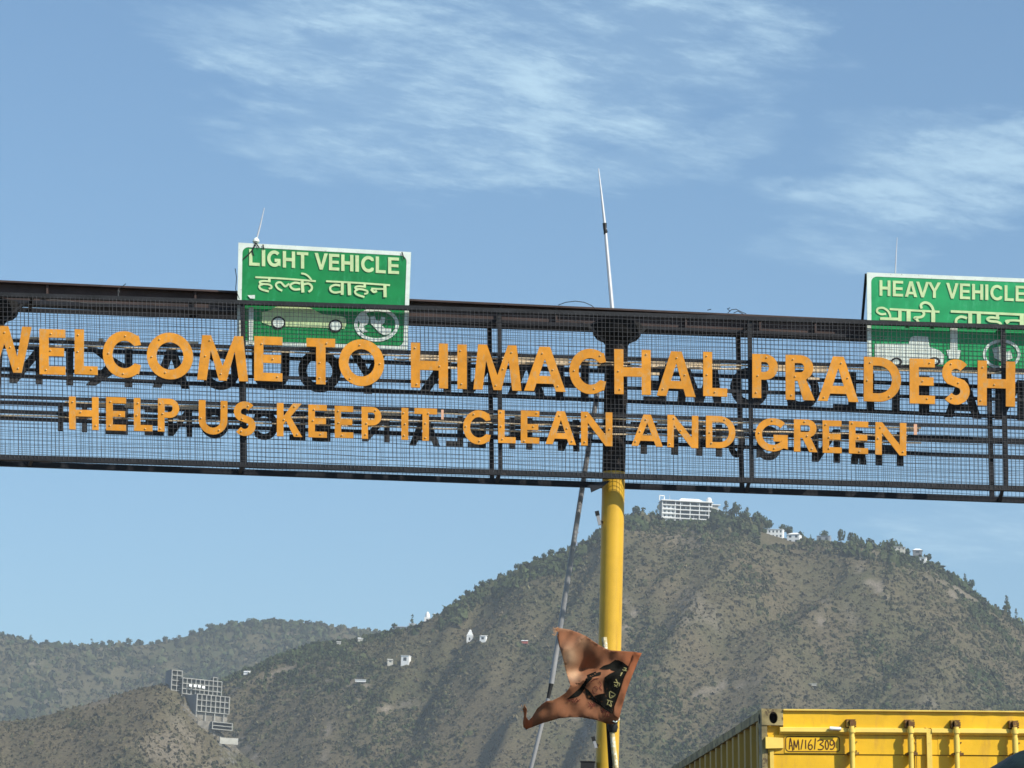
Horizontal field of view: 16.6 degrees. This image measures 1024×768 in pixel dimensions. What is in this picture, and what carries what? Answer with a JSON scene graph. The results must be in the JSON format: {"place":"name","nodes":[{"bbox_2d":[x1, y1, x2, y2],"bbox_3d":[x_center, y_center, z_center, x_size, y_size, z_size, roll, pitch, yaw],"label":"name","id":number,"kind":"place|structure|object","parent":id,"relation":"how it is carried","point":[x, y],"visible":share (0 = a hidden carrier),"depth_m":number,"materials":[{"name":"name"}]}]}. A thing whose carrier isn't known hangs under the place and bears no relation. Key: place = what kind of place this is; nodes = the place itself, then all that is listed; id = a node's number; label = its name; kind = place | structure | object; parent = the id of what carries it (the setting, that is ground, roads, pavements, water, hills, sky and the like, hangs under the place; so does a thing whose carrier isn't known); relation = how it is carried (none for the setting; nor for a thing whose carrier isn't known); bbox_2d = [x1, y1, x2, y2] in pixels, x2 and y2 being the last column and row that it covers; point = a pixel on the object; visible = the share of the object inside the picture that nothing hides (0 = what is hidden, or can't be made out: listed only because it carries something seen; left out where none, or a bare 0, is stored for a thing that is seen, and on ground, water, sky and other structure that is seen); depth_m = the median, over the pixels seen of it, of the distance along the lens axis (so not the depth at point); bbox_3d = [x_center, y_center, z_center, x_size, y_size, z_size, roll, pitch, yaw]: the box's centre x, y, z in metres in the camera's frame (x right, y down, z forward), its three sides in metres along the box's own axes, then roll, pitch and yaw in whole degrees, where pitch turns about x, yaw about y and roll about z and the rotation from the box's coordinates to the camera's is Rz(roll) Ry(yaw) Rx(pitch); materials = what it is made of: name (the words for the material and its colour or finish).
{"place":"outdoors","nodes":[
{"label":"outdoors","id":0,"kind":"place"},
{"bbox_2d":[0,684,260,767],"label":"hill","id":1,"kind":"structure","parent":0,"point":[138,726],"depth_m":1912.09,"materials":[{"name":"brown plant"}]},
{"bbox_2d":[0,682,261,767],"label":"scrub","id":2,"kind":"object","parent":1,"relation":"on","point":[116,763],"visible":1,"depth_m":1908.69,"materials":[{"name":"green plant"}]},
{"bbox_2d":[165,670,232,733],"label":"unfinished building","id":3,"kind":"structure","parent":1,"relation":"on","point":[208,703],"depth_m":1951.47,"materials":[{"name":"concrete"}]},
{"bbox_2d":[180,703,236,764],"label":"rubble","id":4,"kind":"object","parent":1,"relation":"on","point":[218,735],"visible":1,"depth_m":1936.58,"materials":[{"name":"grey stone"}]},
{"bbox_2d":[219,737,237,744],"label":"retaining wall","id":5,"kind":"structure","parent":1,"relation":"on","point":[232,741],"depth_m":1935.28,"materials":[{"name":"concrete"}]},
{"bbox_2d":[0,622,375,719],"bbox_3d":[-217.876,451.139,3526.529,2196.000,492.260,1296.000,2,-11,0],"label":"hill","id":6,"kind":"structure","parent":0,"point":[170,647],"depth_m":3732.30,"materials":[{"name":"green plant"}]},
{"bbox_2d":[0,617,381,720],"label":"woodland","id":7,"kind":"object","parent":6,"relation":"on","point":[52,693],"visible":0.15,"depth_m":3746.47,"materials":[{"name":"green plant"}]},
{"bbox_2d":[0,0,1023,645],"label":"sky","id":8,"kind":"structure","parent":0,"point":[756,157],"materials":[{"name":"blue"}]},
{"bbox_2d":[220,522,1023,767],"bbox_3d":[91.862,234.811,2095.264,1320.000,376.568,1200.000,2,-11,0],"label":"hill","id":9,"kind":"structure","parent":0,"point":[876,584],"depth_m":2148.41,"materials":[{"name":"brown plant"}]},
{"bbox_2d":[355,679,365,682],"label":"flat shed","id":10,"kind":"structure","parent":9,"relation":"on","point":[359,680],"depth_m":2191.34,"materials":[{"name":"white"}]},
{"bbox_2d":[387,659,392,665],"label":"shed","id":11,"kind":"structure","parent":9,"relation":"on","point":[389,662],"depth_m":2209.39,"materials":[{"name":"concrete"}]},
{"bbox_2d":[401,655,411,665],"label":"white house","id":12,"kind":"structure","parent":9,"relation":"on","point":[405,659],"depth_m":2203.83,"materials":[{"name":"clear concrete"}]},
{"bbox_2d":[424,611,429,620],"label":"shrine","id":13,"kind":"object","parent":9,"relation":"on","point":[427,615],"visible":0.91,"depth_m":2300.94,"materials":[{"name":"white concrete"}]},
{"bbox_2d":[466,630,473,642],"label":"shrine","id":14,"kind":"object","parent":9,"relation":"on","point":[469,635],"visible":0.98,"depth_m":2201.62,"materials":[{"name":"white concrete"}]},
{"bbox_2d":[480,635,487,641],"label":"white house","id":15,"kind":"structure","parent":9,"relation":"on","point":[483,638],"depth_m":2171.76,"materials":[{"name":"clear concrete"}]},
{"bbox_2d":[216,518,1023,767],"bbox_3d":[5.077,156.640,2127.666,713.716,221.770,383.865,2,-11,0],"label":"scrub","id":16,"kind":"object","parent":9,"relation":"on","point":[319,652],"visible":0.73,"depth_m":2164.79,"materials":[{"name":"green plant"}]},
{"bbox_2d":[632,506,643,515],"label":"tree","id":17,"kind":"object","parent":9,"relation":"on","point":[635,509],"visible":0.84,"depth_m":2323.84,"materials":[{"name":"green plant"}]},
{"bbox_2d":[658,494,719,520],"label":"hotel","id":18,"kind":"structure","parent":9,"relation":"on","point":[681,509],"depth_m":2335.61,"materials":[{"name":"concrete"}]},
{"bbox_2d":[383,508,1023,636],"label":"woodland","id":19,"kind":"object","parent":9,"relation":"on","point":[555,564],"visible":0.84,"depth_m":2274.42,"materials":[{"name":"green plant"}]},
{"bbox_2d":[723,501,728,514],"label":"tree","id":20,"kind":"object","parent":9,"relation":"on","point":[726,505],"visible":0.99,"depth_m":2330.69,"materials":[{"name":"green plant"}]},
{"bbox_2d":[727,508,735,516],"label":"tree","id":21,"kind":"object","parent":9,"relation":"on","point":[731,513],"visible":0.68,"depth_m":2330.87,"materials":[{"name":"green plant"}]},
{"bbox_2d":[732,502,741,516],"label":"tree","id":22,"kind":"object","parent":9,"relation":"on","point":[735,507],"visible":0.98,"depth_m":2329.45,"materials":[{"name":"green plant"}]},
{"bbox_2d":[738,510,749,518],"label":"tree","id":23,"kind":"object","parent":9,"relation":"on","point":[745,514],"visible":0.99,"depth_m":2329.47,"materials":[{"name":"green plant"}]},
{"bbox_2d":[751,511,761,522],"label":"tree","id":24,"kind":"object","parent":9,"relation":"on","point":[757,516],"visible":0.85,"depth_m":2330.42,"materials":[{"name":"green plant"}]},
{"bbox_2d":[759,515,767,527],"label":"tree","id":25,"kind":"object","parent":9,"relation":"on","point":[763,520],"visible":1,"depth_m":2328.24,"materials":[{"name":"green plant"}]},
{"bbox_2d":[764,519,773,528],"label":"tree","id":26,"kind":"object","parent":9,"relation":"on","point":[769,524],"visible":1,"depth_m":2329.48,"materials":[{"name":"green plant"}]},
{"bbox_2d":[767,529,784,537],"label":"long house","id":27,"kind":"structure","parent":9,"relation":"on","point":[777,532],"depth_m":2319.04,"materials":[{"name":"white paint"}]},
{"bbox_2d":[779,524,786,531],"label":"tree","id":28,"kind":"object","parent":9,"relation":"on","point":[784,527],"visible":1,"depth_m":2329.60,"materials":[{"name":"green plant"}]},
{"bbox_2d":[786,525,792,533],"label":"tree","id":29,"kind":"object","parent":9,"relation":"on","point":[789,529],"visible":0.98,"depth_m":2329.59,"materials":[{"name":"green plant"}]},
{"bbox_2d":[787,533,801,541],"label":"white house","id":30,"kind":"structure","parent":9,"relation":"on","point":[794,537],"depth_m":2313.09,"materials":[{"name":"white paint"}]},
{"bbox_2d":[819,530,827,535],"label":"tree","id":31,"kind":"object","parent":9,"relation":"on","point":[824,533],"visible":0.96,"depth_m":2328.40,"materials":[{"name":"green plant"}]},
{"bbox_2d":[817,536,830,540],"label":"grey house","id":32,"kind":"structure","parent":9,"relation":"on","point":[824,538],"depth_m":2320.37,"materials":[{"name":"concrete"}]},
{"bbox_2d":[837,529,844,541],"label":"tree","id":33,"kind":"object","parent":9,"relation":"on","point":[841,536],"visible":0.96,"depth_m":2328.35,"materials":[{"name":"green plant"}]},
{"bbox_2d":[847,532,858,541],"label":"tree","id":34,"kind":"object","parent":9,"relation":"on","point":[853,537],"visible":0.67,"depth_m":2328.88,"materials":[{"name":"green plant"}]},
{"bbox_2d":[866,538,873,543],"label":"tree","id":35,"kind":"object","parent":9,"relation":"on","point":[868,539],"visible":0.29,"depth_m":2330.40,"materials":[{"name":"green plant"}]},
{"bbox_2d":[886,538,898,546],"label":"tree","id":36,"kind":"object","parent":9,"relation":"on","point":[892,543],"visible":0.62,"depth_m":2327.67,"materials":[{"name":"green plant"}]},
{"bbox_2d":[894,546,904,553],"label":"block","id":37,"kind":"structure","parent":9,"relation":"on","point":[901,549],"depth_m":2317.51,"materials":[{"name":"concrete"}]},
{"bbox_2d":[912,549,922,555],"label":"pavilion","id":38,"kind":"structure","parent":9,"relation":"on","point":[917,552],"depth_m":2320.78,"materials":[{"name":"white concrete"}]},
{"bbox_2d":[924,553,931,560],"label":"tree","id":39,"kind":"object","parent":9,"relation":"on","point":[928,556],"visible":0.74,"depth_m":2324.64,"materials":[{"name":"green plant"}]},
{"bbox_2d":[963,573,967,583],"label":"tree","id":40,"kind":"object","parent":9,"relation":"on","point":[965,579],"visible":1,"depth_m":2324.39,"materials":[{"name":"green plant"}]},
{"bbox_2d":[968,579,974,587],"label":"tree","id":41,"kind":"object","parent":9,"relation":"on","point":[971,582],"visible":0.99,"depth_m":2324.99,"materials":[{"name":"green plant"}]},
{"bbox_2d":[1002,595,1010,615],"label":"tree","id":42,"kind":"object","parent":9,"relation":"on","point":[1007,607],"visible":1,"depth_m":2320.38,"materials":[{"name":"green plant"}]},
{"label":"road","id":43,"kind":"structure","parent":0,"visible":0},
{"bbox_2d":[0,268,1023,767],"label":"gantry","id":44,"kind":"object","parent":43,"relation":"on","point":[616,330],"visible":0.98,"depth_m":42.85,"materials":[{"name":"grey metal"}]},
{"bbox_2d":[237,243,410,349],"bbox_3d":[-2.321,-1.071,43.146,2.130,1.284,0.084,2,-11,0],"label":"road sign","id":45,"kind":"object","parent":44,"relation":"attached to","point":[269,272],"visible":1,"depth_m":43.13,"materials":[{"name":"green metal"}]},
{"bbox_2d":[252,208,264,243],"bbox_3d":[-3.128,-1.954,43.301,0.120,0.452,0.086,-4,-13,28],"label":"lightning rod","id":46,"kind":"object","parent":45,"relation":"on","point":[256,240],"visible":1,"depth_m":43.27,"materials":[{"name":"metal"}]},
{"bbox_2d":[580,761,595,767],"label":"junction box","id":47,"kind":"object","parent":44,"relation":"attached to","point":[587,764],"visible":1,"depth_m":42.07,"materials":[{"name":"black paint"}]},
{"bbox_2d":[591,736,597,747],"bbox_3d":[1.002,4.301,42.195,0.111,0.147,0.110,2,-11,0],"label":"security camera","id":48,"kind":"object","parent":44,"relation":"attached to","point":[594,741],"visible":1,"depth_m":42.15,"materials":[{"name":"black paint"}]},
{"bbox_2d":[595,510,602,525],"bbox_3d":[1.060,1.633,42.727,0.116,0.178,0.114,2,-11,0],"label":"security camera","id":49,"kind":"object","parent":44,"relation":"attached to","point":[599,521],"visible":1,"depth_m":42.68,"materials":[{"name":"white plastic"}]},
{"bbox_2d":[598,168,613,307],"bbox_3d":[1.167,-1.800,43.585,0.252,1.789,0.052,2,-11,0],"label":"lightning rod","id":50,"kind":"object","parent":44,"relation":"on","point":[611,300],"visible":1,"depth_m":43.53,"materials":[{"name":"metal"}]},
{"bbox_2d":[861,272,1023,372],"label":"road sign","id":51,"kind":"object","parent":44,"relation":"attached to","point":[939,298],"visible":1,"depth_m":43.13,"materials":[{"name":"green metal"}]},
{"bbox_2d":[895,243,896,272],"bbox_3d":[4.725,-1.584,43.290,0.028,0.452,0.016,2,-11,0],"label":"lightning rod","id":52,"kind":"object","parent":51,"relation":"on","point":[896,258],"visible":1,"depth_m":43.28,"materials":[{"name":"metal"}]},
{"bbox_2d":[529,393,599,767],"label":"leaning pole","id":53,"kind":"object","parent":43,"relation":"on","point":[566,588],"visible":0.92,"depth_m":43.63,"materials":[{"name":"black paint"}]},
{"bbox_2d":[601,637,617,767],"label":"bamboo stick","id":54,"kind":"object","parent":43,"relation":"on","point":[611,730],"visible":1,"depth_m":19.99,"materials":[{"name":"beige wood"}]},
{"bbox_2d":[521,627,641,728],"bbox_3d":[0.394,1.673,19.977,0.678,0.581,0.188,2,-11,0],"label":"flag","id":55,"kind":"object","parent":54,"relation":"attached to","point":[599,677],"visible":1,"depth_m":19.93,"materials":[{"name":"orange fabric"}]},
{"bbox_2d":[991,750,1023,767],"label":"lorry","id":56,"kind":"object","parent":43,"relation":"on","point":[1015,760],"visible":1,"depth_m":16.80,"materials":[{"name":"blue metal"}]},
{"bbox_3d":[2.170,7.047,30.730,3.487,1.772,12.218,2,-11,0],"label":"container trailer","id":57,"kind":"object","parent":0,"visible":0},
{"bbox_2d":[671,709,1023,767],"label":"shipping container","id":58,"kind":"object","parent":57,"relation":"on","point":[805,738],"visible":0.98,"depth_m":25.40,"materials":[{"name":"yellow metal"}]},
{"bbox_2d":[768,727,926,767],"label":"door","id":59,"kind":"structure","parent":58,"relation":"in","point":[876,747],"depth_m":25.36,"materials":[{"name":"yellow paint"}]},
{"bbox_2d":[930,728,1023,767],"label":"door","id":60,"kind":"structure","parent":58,"relation":"in","point":[981,747],"depth_m":25.45,"materials":[{"name":"yellow paint"}]}
]}

